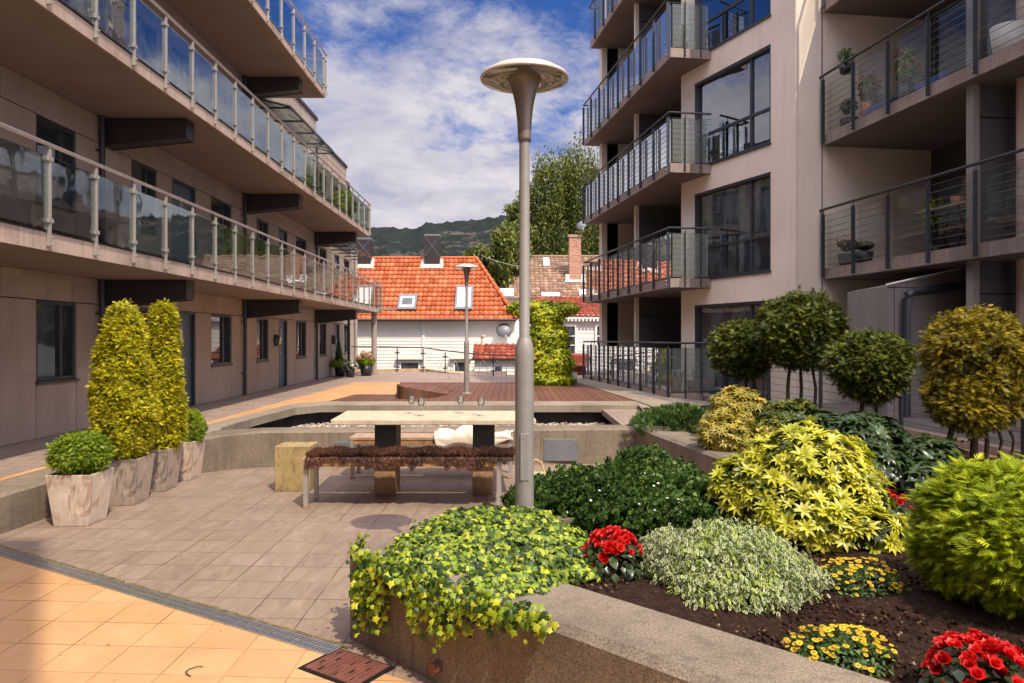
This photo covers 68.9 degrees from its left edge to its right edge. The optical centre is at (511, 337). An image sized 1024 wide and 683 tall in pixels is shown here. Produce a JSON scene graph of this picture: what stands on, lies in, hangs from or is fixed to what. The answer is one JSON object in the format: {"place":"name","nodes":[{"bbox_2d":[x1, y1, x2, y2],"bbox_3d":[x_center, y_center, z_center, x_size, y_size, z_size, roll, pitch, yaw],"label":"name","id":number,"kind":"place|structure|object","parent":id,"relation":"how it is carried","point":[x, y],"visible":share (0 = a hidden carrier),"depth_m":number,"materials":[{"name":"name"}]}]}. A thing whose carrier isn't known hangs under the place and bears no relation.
{"place":"outdoors","nodes":[
{"label":"outdoors","id":0,"kind":"place"},
{"bbox_2d":[0,0,395,445],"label":"apartment building","id":1,"kind":"structure","parent":0,"point":[185,156],"depth_m":11.58,"materials":[{"name":"paint"}]},
{"bbox_2d":[31,299,79,384],"bbox_3d":[-6.433,0.062,10.460,0.195,1.144,0.960,0,0,0],"label":"window","id":2,"kind":"structure","parent":1,"relation":"in","point":[55,320],"depth_m":10.57,"materials":[{"name":"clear glass"}]},
{"bbox_2d":[36,114,74,165],"bbox_3d":[-6.460,-2.425,10.460,0.140,1.150,0.920,0,0,0],"label":"window","id":3,"kind":"structure","parent":1,"relation":"in","point":[47,130],"depth_m":10.57,"materials":[{"name":"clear glass"}]},
{"bbox_2d":[131,159,155,197],"bbox_3d":[-6.460,-2.425,12.950,0.140,1.150,0.900,0,0,0],"label":"window","id":4,"kind":"structure","parent":1,"relation":"in","point":[139,171],"depth_m":13.09,"materials":[{"name":"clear glass"}]},
{"bbox_2d":[172,178,194,212],"bbox_3d":[-6.444,-2.045,14.520,0.152,1.910,1.040,0,0,0],"label":"window","id":5,"kind":"structure","parent":1,"relation":"in","point":[184,191],"depth_m":14.59,"materials":[{"name":"glass"}]},
{"bbox_2d":[177,311,194,405],"bbox_3d":[-6.444,0.427,14.520,0.152,1.874,1.040,0,0,0],"label":"door","id":6,"kind":"structure","parent":1,"relation":"in","point":[187,324],"depth_m":14.86,"materials":[{"name":"grey glass"}]},
{"bbox_2d":[208,313,233,366],"bbox_3d":[-6.433,0.062,16.390,0.195,1.144,1.200,0,0,0],"label":"window","id":7,"kind":"structure","parent":1,"relation":"in","point":[220,323],"depth_m":16.59,"materials":[{"name":"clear glass"}]},
{"bbox_2d":[211,196,230,226],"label":"window","id":8,"kind":"structure","parent":1,"relation":"in","point":[217,206],"depth_m":16.59,"materials":[{"name":"clear glass"}]},
{"bbox_2d":[257,218,267,240],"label":"window","id":9,"kind":"structure","parent":1,"relation":"in","point":[262,226],"depth_m":19.26,"materials":[{"name":"clear glass"}]},
{"bbox_2d":[256,317,269,362],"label":"window","id":10,"kind":"structure","parent":1,"relation":"in","point":[262,323],"depth_m":19.27,"materials":[{"name":"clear glass"}]},
{"bbox_2d":[279,319,286,385],"bbox_3d":[-6.444,0.427,20.785,0.152,1.874,0.790,0,0,0],"label":"door","id":11,"kind":"structure","parent":1,"relation":"in","point":[282,322],"depth_m":21.04,"materials":[{"name":"grey glass"}]},
{"bbox_2d":[279,228,286,248],"bbox_3d":[-6.444,-2.045,20.785,0.152,1.910,0.790,0,0,0],"label":"door","id":12,"kind":"structure","parent":1,"relation":"in","point":[282,234],"depth_m":20.98,"materials":[{"name":"black glass"}]},
{"bbox_2d":[296,236,305,255],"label":"window","id":13,"kind":"structure","parent":1,"relation":"in","point":[300,243],"depth_m":22.79,"materials":[{"name":"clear glass"}]},
{"bbox_2d":[296,320,307,358],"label":"window","id":14,"kind":"structure","parent":1,"relation":"in","point":[300,325],"depth_m":22.79,"materials":[{"name":"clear glass"}]},
{"bbox_2d":[320,323,327,356],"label":"window","id":15,"kind":"structure","parent":1,"relation":"in","point":[322,325],"depth_m":25.38,"materials":[{"name":"clear glass"}]},
{"bbox_2d":[334,323,338,374],"bbox_3d":[-6.444,0.427,27.180,0.152,1.874,0.800,0,0,0],"label":"door","id":16,"kind":"structure","parent":1,"relation":"in","point":[336,326],"depth_m":27.25,"materials":[{"name":"grey glass"}]},
{"bbox_2d":[0,556,411,682],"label":"ochre paving","id":17,"kind":"structure","parent":0,"point":[47,618],"depth_m":4.14,"materials":[{"name":"tile"}]},
{"bbox_2d":[297,648,395,682],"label":"drain cover","id":18,"kind":"object","parent":17,"relation":"on","point":[339,665],"visible":1,"depth_m":3.82,"materials":[{"name":"brown metal"}]},
{"bbox_2d":[0,371,506,480],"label":"walkway","id":19,"kind":"structure","parent":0,"point":[19,457],"depth_m":16.43,"materials":[{"name":"tile"}]},
{"bbox_2d":[0,382,399,480],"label":"ochre strip","id":20,"kind":"object","parent":19,"relation":"on","point":[350,389],"visible":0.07,"depth_m":17.80,"materials":[{"name":"tile"}]},
{"bbox_2d":[330,338,351,375],"bbox_3d":[-6.041,0.678,26.224,0.898,1.371,0.809,0,0,0],"label":"potted conifer","id":21,"kind":"object","parent":19,"relation":"on","point":[337,362],"visible":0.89,"depth_m":26.16,"materials":[{"name":"plant"}]},
{"bbox_2d":[341,361,358,376],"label":"potted flowers","id":22,"kind":"object","parent":19,"relation":"on","point":[350,367],"visible":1,"depth_m":25.47,"materials":[{"name":"white plant"}]},
{"bbox_2d":[355,351,376,375],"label":"potted hydrangea","id":23,"kind":"object","parent":19,"relation":"on","point":[365,360],"visible":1,"depth_m":26.42,"materials":[{"name":"plant"}]},
{"bbox_2d":[351,346,514,375],"bbox_3d":[-2.312,0.849,27.732,9.416,1.022,1.662,0,0,33],"label":"curved railing","id":24,"kind":"object","parent":19,"relation":"on","point":[445,356],"visible":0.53,"depth_m":28.95,"materials":[{"name":"grey metal"}]},
{"bbox_2d":[0,464,598,682],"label":"patio","id":25,"kind":"structure","parent":0,"point":[282,562],"depth_m":6.35,"materials":[{"name":"grey tile"}]},
{"bbox_2d":[45,467,113,525],"bbox_3d":[-3.970,1.465,6.870,0.409,0.470,0.409,0,0,0],"label":"tapered pot","id":26,"kind":"object","parent":25,"relation":"on","point":[78,500],"visible":0.83,"depth_m":6.70,"materials":[{"name":"stone"}]},
{"bbox_2d":[44,428,115,474],"bbox_3d":[-3.969,1.079,6.867,0.620,0.489,0.596,0,0,0],"label":"round bush","id":27,"kind":"object","parent":26,"relation":"in","point":[86,446],"visible":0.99,"depth_m":6.74,"materials":[{"name":"green plant"}]},
{"bbox_2d":[98,453,154,505],"bbox_3d":[-3.980,1.462,7.700,0.409,0.475,0.409,0,0,0],"label":"tapered pot","id":28,"kind":"object","parent":25,"relation":"on","point":[131,482],"visible":0.61,"depth_m":7.54,"materials":[{"name":"stone"}]},
{"bbox_2d":[83,298,164,460],"bbox_3d":[-4.003,0.465,7.689,0.799,1.758,0.789,0,0,0],"label":"columnar conifer","id":29,"kind":"object","parent":28,"relation":"in","point":[125,420],"visible":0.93,"depth_m":7.52,"materials":[{"name":"yellow plant"}]},
{"bbox_2d":[131,445,182,491],"bbox_3d":[-3.980,1.465,8.370,0.409,0.470,0.409,0,0,0],"label":"tapered pot","id":30,"kind":"object","parent":25,"relation":"on","point":[165,471],"visible":0.47,"depth_m":8.21,"materials":[{"name":"stone"}]},
{"bbox_2d":[145,298,189,450],"bbox_3d":[-3.909,0.448,8.360,0.571,1.799,0.559,0,0,39],"label":"columnar conifer","id":31,"kind":"object","parent":30,"relation":"on","point":[165,344],"visible":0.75,"depth_m":8.26,"materials":[{"name":"yellow plant"}]},
{"bbox_2d":[0,545,349,654],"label":"drain channel","id":32,"kind":"object","parent":25,"relation":"on","point":[306,641],"visible":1,"depth_m":4.71,"materials":[{"name":"metal"}]},
{"bbox_2d":[178,438,205,480],"bbox_3d":[-3.980,1.468,9.020,0.409,0.465,0.409,0,0,0],"label":"tapered pot","id":33,"kind":"object","parent":25,"relation":"on","point":[191,462],"visible":0.35,"depth_m":8.86,"materials":[{"name":"stone"}]},
{"bbox_2d":[182,407,208,443],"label":"round bush","id":34,"kind":"object","parent":33,"relation":"in","point":[198,429],"visible":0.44,"depth_m":8.94,"materials":[{"name":"green plant"}]},
{"bbox_2d":[275,442,317,490],"bbox_3d":[-2.428,1.450,8.420,0.385,0.500,0.360,0,0,0],"label":"stone block","id":35,"kind":"object","parent":25,"relation":"on","point":[289,456],"depth_m":8.24,"materials":[{"name":"beige stone"}]},
{"bbox_2d":[0,425,635,533],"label":"patio wall","id":36,"kind":"structure","parent":25,"relation":"on","point":[24,500],"depth_m":9.80,"materials":[{"name":"concrete"}]},
{"bbox_2d":[302,456,501,508],"bbox_3d":[-1.093,1.450,7.640,1.995,0.500,0.436,0,0,0],"label":"bench","id":37,"kind":"object","parent":25,"relation":"on","point":[337,463],"visible":0.3,"depth_m":7.43,"materials":[{"name":"brown wood"}]},
{"bbox_2d":[303,444,418,470],"bbox_3d":[-1.517,1.220,7.606,1.140,0.218,0.502,0,0,0],"label":"sheepskin","id":38,"kind":"object","parent":37,"relation":"on","point":[393,456],"visible":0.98,"depth_m":7.42,"materials":[{"name":"brown fur"}]},
{"bbox_2d":[408,444,514,472],"bbox_3d":[-0.498,1.231,7.604,1.107,0.237,0.500,0,0,0],"label":"sheepskin","id":39,"kind":"object","parent":37,"relation":"on","point":[454,455],"visible":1,"depth_m":7.42,"materials":[{"name":"brown fur"}]},
{"bbox_2d":[349,433,512,478],"bbox_3d":[-0.975,1.450,9.190,1.970,0.500,0.416,0,0,0],"label":"bench","id":40,"kind":"object","parent":25,"relation":"on","point":[358,439],"visible":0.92,"depth_m":8.99,"materials":[{"name":"brown wood"}]},
{"bbox_2d":[434,425,512,448],"bbox_3d":[-0.465,1.208,9.174,0.961,0.386,0.496,0,0,0],"label":"blanket","id":41,"kind":"object","parent":40,"relation":"on","point":[462,435],"visible":0.69,"depth_m":8.95,"materials":[{"name":"beige fabric"}]},
{"bbox_2d":[331,411,535,494],"bbox_3d":[-0.835,1.275,8.195,2.169,0.850,0.970,0,0,0],"label":"garden table","id":42,"kind":"object","parent":25,"relation":"on","point":[387,424],"visible":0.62,"depth_m":8.04,"materials":[{"name":"wood"}]},
{"bbox_2d":[350,426,888,682],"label":"concrete planter","id":43,"kind":"object","parent":25,"relation":"on","point":[594,637],"visible":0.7,"depth_m":3.15,"materials":[{"name":"grey concrete"}]},
{"bbox_2d":[257,0,598,228],"label":"sky","id":44,"kind":"structure","parent":0,"point":[414,124],"materials":[{"name":"blue"}]},
{"bbox_2d":[356,234,518,370],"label":"wooden house","id":45,"kind":"structure","parent":0,"point":[424,295],"depth_m":36.10,"materials":[{"name":"white wood"}]},
{"bbox_2d":[395,357,422,368],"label":"window","id":46,"kind":"structure","parent":45,"relation":"in","point":[403,364],"depth_m":36.02,"materials":[{"name":"white paint"}]},
{"bbox_2d":[450,356,471,370],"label":"window","id":47,"kind":"structure","parent":45,"relation":"in","point":[460,363],"depth_m":36.03,"materials":[{"name":"white paint"}]},
{"bbox_2d":[496,323,511,337],"bbox_3d":[-0.320,-0.337,35.657,0.562,0.696,0.725,0,0,-44],"label":"satellite dish","id":48,"kind":"object","parent":45,"relation":"attached to","point":[503,329],"visible":1,"depth_m":35.63,"materials":[{"name":"metal"}]},
{"bbox_2d":[350,208,596,273],"bbox_3d":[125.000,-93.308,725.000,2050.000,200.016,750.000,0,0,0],"label":"hills","id":49,"kind":"structure","parent":0,"point":[458,238],"depth_m":947.46,"materials":[{"name":"green plant"}]},
{"bbox_2d":[535,296,598,374],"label":"wooden house","id":50,"kind":"structure","parent":0,"point":[582,324],"depth_m":37.09,"materials":[{"name":"white wood"}]},
{"bbox_2d":[564,324,576,352],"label":"window","id":51,"kind":"structure","parent":50,"relation":"in","point":[572,327],"depth_m":37.03,"materials":[{"name":"white paint"}]},
{"bbox_2d":[541,353,593,374],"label":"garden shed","id":52,"kind":"structure","parent":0,"point":[577,357],"depth_m":33.50,"materials":[{"name":"red wood"}]},
{"bbox_2d":[506,375,648,425],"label":"terrace path","id":53,"kind":"structure","parent":0,"point":[618,416],"depth_m":13.31,"materials":[{"name":"tile"}]},
{"bbox_2d":[331,382,632,400],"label":"deck","id":54,"kind":"structure","parent":53,"relation":"on","point":[495,391],"depth_m":16.77,"materials":[{"name":"brown wood"}]},
{"bbox_2d":[397,384,455,398],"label":"raised deck ramp","id":55,"kind":"structure","parent":54,"relation":"on","point":[416,391],"depth_m":15.90,"materials":[{"name":"wood"}]},
{"bbox_2d":[454,264,478,392],"bbox_3d":[-1.045,-0.168,17.200,0.568,3.065,0.568,0,0,0],"label":"lamp post","id":56,"kind":"object","parent":54,"relation":"on","point":[466,268],"visible":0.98,"depth_m":17.16,"materials":[{"name":"metal"}]},
{"bbox_2d":[505,299,581,385],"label":"creeper column","id":57,"kind":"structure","parent":54,"relation":"on","point":[547,319],"depth_m":19.96,"materials":[{"name":"green plant"}]},
{"bbox_2d":[577,378,709,406],"bbox_3d":[3.158,1.320,17.110,1.918,0.100,13.304,0,0,-5],"label":"concrete border","id":58,"kind":"object","parent":53,"relation":"on","point":[648,399],"visible":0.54,"depth_m":16.35,"materials":[{"name":"concrete"}]},
{"bbox_2d":[762,345,1023,460],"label":"wire fence","id":59,"kind":"object","parent":53,"relation":"on","point":[993,449],"visible":0.17,"depth_m":9.63,"materials":[{"name":"metal"}]},
{"bbox_2d":[675,25,687,48],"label":"corner plant","id":60,"kind":"object","parent":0,"point":[680,40],"visible":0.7,"depth_m":16.42,"materials":[{"name":"white plant"}]},
{"bbox_2d":[511,405,1023,682],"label":"garden soil","id":61,"kind":"structure","parent":0,"point":[655,598],"depth_m":3.37,"materials":[{"name":"brown soil"}]},
{"bbox_2d":[345,503,620,653],"bbox_3d":[-0.035,1.316,4.196,1.804,0.607,1.495,0,0,42],"label":"ivy","id":62,"kind":"object","parent":61,"relation":"on","point":[455,544],"visible":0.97,"depth_m":3.87,"materials":[{"name":"green plant"}]},
{"bbox_2d":[480,58,568,514],"bbox_3d":[0.080,-0.223,4.800,0.568,3.065,0.568,0,0,0],"label":"lamp post","id":63,"kind":"object","parent":61,"relation":"on","point":[524,81],"visible":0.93,"depth_m":4.77,"materials":[{"name":"grey metal"}]},
{"bbox_2d":[579,525,649,582],"bbox_3d":[0.540,1.156,3.988,0.400,0.286,0.427,0,0,0],"label":"red begonia","id":64,"kind":"object","parent":61,"relation":"on","point":[623,537],"visible":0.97,"depth_m":3.90,"materials":[{"name":"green plant"}]},
{"bbox_2d":[499,442,734,537],"bbox_3d":[0.769,1.064,5.199,1.736,0.592,1.254,0,0,0],"label":"shrub","id":65,"kind":"object","parent":61,"relation":"on","point":[654,484],"visible":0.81,"depth_m":5.01,"materials":[{"name":"green plant"}]},
{"bbox_2d":[626,401,708,436],"bbox_3d":[2.167,1.111,10.179,1.314,0.591,1.560,0,0,0],"label":"juniper","id":66,"kind":"object","parent":61,"relation":"on","point":[662,414],"visible":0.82,"depth_m":9.77,"materials":[{"name":"green plant"}]},
{"bbox_2d":[700,384,766,433],"bbox_3d":[2.643,0.920,8.789,0.817,0.735,1.013,0,0,22],"label":"yellow shrub","id":67,"kind":"object","parent":61,"relation":"on","point":[743,402],"visible":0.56,"depth_m":8.65,"materials":[{"name":"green plant"}]},
{"bbox_2d":[633,516,834,618],"bbox_3d":[1.131,1.121,3.789,0.938,0.344,0.956,0,0,0],"label":"variegated shrub","id":68,"kind":"object","parent":61,"relation":"on","point":[724,541],"visible":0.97,"depth_m":3.63,"materials":[{"name":"green plant"}]},
{"bbox_2d":[693,414,781,452],"bbox_3d":[2.486,1.077,8.056,1.062,0.489,0.830,0,0,35],"label":"yellow shrub","id":69,"kind":"object","parent":61,"relation":"on","point":[715,436],"visible":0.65,"depth_m":7.90,"materials":[{"name":"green plant"}]},
{"bbox_2d":[705,316,772,391],"bbox_3d":[3.723,0.469,12.022,1.261,1.624,1.199,0,0,0],"label":"topiary tree","id":70,"kind":"object","parent":61,"relation":"on","point":[736,358],"visible":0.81,"depth_m":11.75,"materials":[{"name":"green plant"}]},
{"bbox_2d":[752,396,822,431],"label":"yellow shrub","id":71,"kind":"object","parent":61,"relation":"on","point":[777,417],"visible":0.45,"depth_m":8.50,"materials":[{"name":"green plant"}]},
{"bbox_2d":[748,284,851,413],"bbox_3d":[4.188,0.258,10.875,1.442,2.048,1.372,0,0,30],"label":"topiary tree","id":72,"kind":"object","parent":61,"relation":"on","point":[783,335],"visible":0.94,"depth_m":10.52,"materials":[{"name":"green plant"}]},
{"bbox_2d":[704,414,911,555],"bbox_3d":[1.839,0.929,4.809,1.165,0.838,1.220,0,0,0],"label":"yellow shrub","id":73,"kind":"object","parent":61,"relation":"on","point":[838,495],"visible":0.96,"depth_m":4.55,"materials":[{"name":"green plant"}]},
{"bbox_2d":[783,624,898,678],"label":"yellow daisies","id":74,"kind":"object","parent":61,"relation":"on","point":[875,649],"visible":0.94,"depth_m":2.82,"materials":[{"name":"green plant"}]},
{"bbox_2d":[819,557,911,598],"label":"yellow daisies","id":75,"kind":"object","parent":61,"relation":"on","point":[854,569],"visible":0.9,"depth_m":3.66,"materials":[{"name":"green plant"}]},
{"bbox_2d":[820,326,921,414],"bbox_3d":[4.236,0.571,8.865,1.144,1.422,1.078,0,0,0],"label":"topiary tree","id":76,"kind":"object","parent":61,"relation":"on","point":[867,368],"visible":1,"depth_m":8.58,"materials":[{"name":"green plant"}]},
{"bbox_2d":[782,408,968,497],"bbox_3d":[3.127,1.009,6.557,1.729,0.688,1.283,0,0,41],"label":"rhododendron","id":77,"kind":"object","parent":61,"relation":"on","point":[904,460],"visible":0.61,"depth_m":6.33,"materials":[{"name":"green plant"}]},
{"bbox_2d":[881,488,913,539],"bbox_3d":[2.368,1.127,4.718,0.368,0.344,0.363,0,0,0],"label":"red begonia","id":78,"kind":"object","parent":61,"relation":"on","point":[900,500],"visible":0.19,"depth_m":4.63,"materials":[{"name":"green plant"}]},
{"bbox_2d":[899,451,1023,619],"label":"round thuja","id":79,"kind":"object","parent":61,"relation":"on","point":[965,533],"visible":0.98,"depth_m":3.34,"materials":[{"name":"green plant"}]},
{"bbox_2d":[916,628,1023,682],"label":"red begonia","id":80,"kind":"object","parent":61,"relation":"on","point":[986,648],"visible":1,"depth_m":2.52,"materials":[{"name":"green plant"}]},
{"bbox_2d":[916,303,1023,463],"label":"topiary tree","id":81,"kind":"object","parent":61,"relation":"on","point":[982,371],"visible":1,"depth_m":6.93,"materials":[{"name":"yellow plant"}]},
{"bbox_2d":[700,394,1019,448],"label":"terrace deck","id":82,"kind":"structure","parent":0,"point":[922,420],"depth_m":10.44,"materials":[{"name":"brown wood"}]},
{"bbox_2d":[847,269,965,416],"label":"storage shed","id":83,"kind":"structure","parent":82,"relation":"on","point":[904,307],"depth_m":11.69,"materials":[{"name":"white paint"}]},
{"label":"channel bed","id":84,"kind":"structure","parent":0,"visible":0},
{"bbox_2d":[205,401,649,432],"bbox_3d":[-1.065,1.460,11.990,7.630,0.440,6.180,0,0,0],"label":"pool coping","id":85,"kind":"object","parent":84,"relation":"on","point":[545,412],"visible":0.53,"depth_m":14.10,"materials":[{"name":"concrete"}]},
{"bbox_2d":[292,422,612,426],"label":"pebbles","id":86,"kind":"object","parent":84,"relation":"on","point":[327,424],"visible":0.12,"depth_m":13.88,"materials":[{"name":"gravel"}]},
{"bbox_3d":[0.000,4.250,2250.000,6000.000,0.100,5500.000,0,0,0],"label":"ground","id":87,"kind":"structure","parent":0,"visible":0},
{"bbox_2d":[355,368,514,376],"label":"terrace parapet","id":88,"kind":"structure","parent":87,"relation":"on","point":[411,370],"depth_m":29.56,"materials":[{"name":"concrete"}]},
{"bbox_2d":[471,335,515,374],"bbox_3d":[-0.650,2.040,34.421,2.300,4.320,3.158,0,0,0],"label":"lean to annex","id":89,"kind":"object","parent":87,"relation":"on","point":[497,348],"visible":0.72,"depth_m":33.08,"materials":[{"name":"red tile"}]},
{"bbox_2d":[462,214,536,287],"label":"leafy tree","id":90,"kind":"object","parent":87,"relation":"on","point":[504,240],"visible":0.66,"depth_m":45.94,"materials":[{"name":"green plant"}]},
{"bbox_2d":[496,235,598,342],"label":"tiled roof house","id":91,"kind":"structure","parent":87,"relation":"on","point":[564,280],"depth_m":47.20,"materials":[{"name":"white wood"}]},
{"bbox_2d":[502,127,598,254],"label":"poplar tree","id":92,"kind":"object","parent":87,"relation":"on","point":[559,202],"visible":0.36,"depth_m":60.42,"materials":[{"name":"green plant"}]},
{"bbox_2d":[582,0,1023,426],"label":"apartment building","id":93,"kind":"structure","parent":87,"relation":"on","point":[742,172],"depth_m":14.40,"materials":[{"name":"beige paint"}]},
{"bbox_2d":[671,365,681,392],"bbox_3d":[3.613,0.902,16.509,0.300,0.617,0.300,0,0,0],"label":"terracotta pot","id":94,"kind":"object","parent":93,"relation":"on","point":[676,389],"visible":0.84,"depth_m":16.40,"materials":[{"name":"grey ceramic"}]},
{"bbox_2d":[686,366,703,391],"bbox_3d":[4.065,0.876,16.598,0.380,0.668,0.380,0,0,0],"label":"terracotta pot","id":95,"kind":"object","parent":93,"relation":"on","point":[693,388],"visible":0.88,"depth_m":16.47,"materials":[{"name":"grey ceramic"}]},
{"bbox_2d":[695,300,770,399],"bbox_3d":[4.647,0.250,15.776,0.195,1.960,2.560,0,0,-22],"label":"window","id":96,"kind":"structure","parent":93,"relation":"in","point":[708,315],"depth_m":16.30,"materials":[{"name":"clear glass"}]},
{"bbox_2d":[695,172,770,278],"bbox_3d":[4.647,-2.255,15.776,0.195,1.970,2.560,0,0,-22],"label":"window","id":97,"kind":"structure","parent":93,"relation":"in","point":[738,214],"depth_m":15.73,"materials":[{"name":"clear glass"}]},
{"bbox_2d":[695,44,770,164],"bbox_3d":[4.647,-4.755,15.776,0.195,1.970,2.560,0,0,-22],"label":"window","id":98,"kind":"structure","parent":93,"relation":"in","point":[738,96],"depth_m":15.72,"materials":[{"name":"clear glass"}]},
{"bbox_2d":[695,0,770,50],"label":"window","id":99,"kind":"structure","parent":93,"relation":"in","point":[728,19],"depth_m":16.02,"materials":[{"name":"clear glass"}]},
{"bbox_2d":[836,47,855,74],"bbox_3d":[5.975,-4.962,13.339,0.321,0.483,0.288,0,0,0],"label":"hanging pot","id":100,"kind":"object","parent":93,"relation":"hanging from","point":[846,55],"visible":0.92,"depth_m":13.28,"materials":[{"name":"black plastic"}]},
{"bbox_2d":[835,235,857,265],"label":"potted hydrangea","id":101,"kind":"object","parent":93,"relation":"on","point":[844,246],"visible":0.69,"depth_m":13.58,"materials":[{"name":"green plant"}]},
{"bbox_2d":[839,98,858,125],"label":"dark bush","id":102,"kind":"object","parent":93,"relation":"on","point":[844,105],"visible":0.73,"depth_m":13.54,"materials":[{"name":"green plant"}]},
{"bbox_2d":[855,240,874,262],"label":"potted shrub","id":103,"kind":"object","parent":93,"relation":"on","point":[864,254],"visible":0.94,"depth_m":13.08,"materials":[{"name":"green plant"}]},
{"bbox_2d":[855,71,881,115],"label":"red geranium","id":104,"kind":"object","parent":93,"relation":"on","point":[868,85],"visible":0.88,"depth_m":12.97,"materials":[{"name":"plant"}]},
{"bbox_2d":[865,93,897,113],"bbox_3d":[6.241,-3.959,12.627,0.324,0.338,0.660,0,0,0],"label":"planter trough","id":105,"kind":"object","parent":93,"relation":"on","point":[881,100],"visible":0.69,"depth_m":12.59,"materials":[{"name":"blue plastic"}]},
{"bbox_2d":[891,46,920,98],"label":"pink geranium","id":106,"kind":"object","parent":93,"relation":"on","point":[902,74],"visible":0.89,"depth_m":12.01,"materials":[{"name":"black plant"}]},
{"bbox_2d":[914,65,953,89],"bbox_3d":[6.426,-3.961,11.391,0.314,0.342,0.660,0,0,0],"label":"planter trough","id":107,"kind":"object","parent":93,"relation":"on","point":[934,73],"visible":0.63,"depth_m":11.28,"materials":[{"name":"blue plastic"}]},
{"bbox_2d":[918,196,951,251],"bbox_3d":[7.280,-1.855,12.841,0.534,1.129,0.489,0,0,0],"label":"yellow maple","id":108,"kind":"object","parent":93,"relation":"on","point":[939,202],"visible":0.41,"depth_m":12.73,"materials":[{"name":"black plant"}]},
{"bbox_2d":[915,201,965,250],"bbox_3d":[6.898,-1.662,11.663,0.500,0.755,1.100,0,0,-9],"label":"treadle table","id":109,"kind":"object","parent":93,"relation":"on","point":[949,208],"visible":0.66,"depth_m":11.91,"materials":[{"name":"metal"}]},
{"bbox_2d":[989,20,1023,53],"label":"white pot","id":110,"kind":"object","parent":93,"relation":"on","point":[1011,26],"visible":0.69,"depth_m":9.97,"materials":[{"name":"plastic"}]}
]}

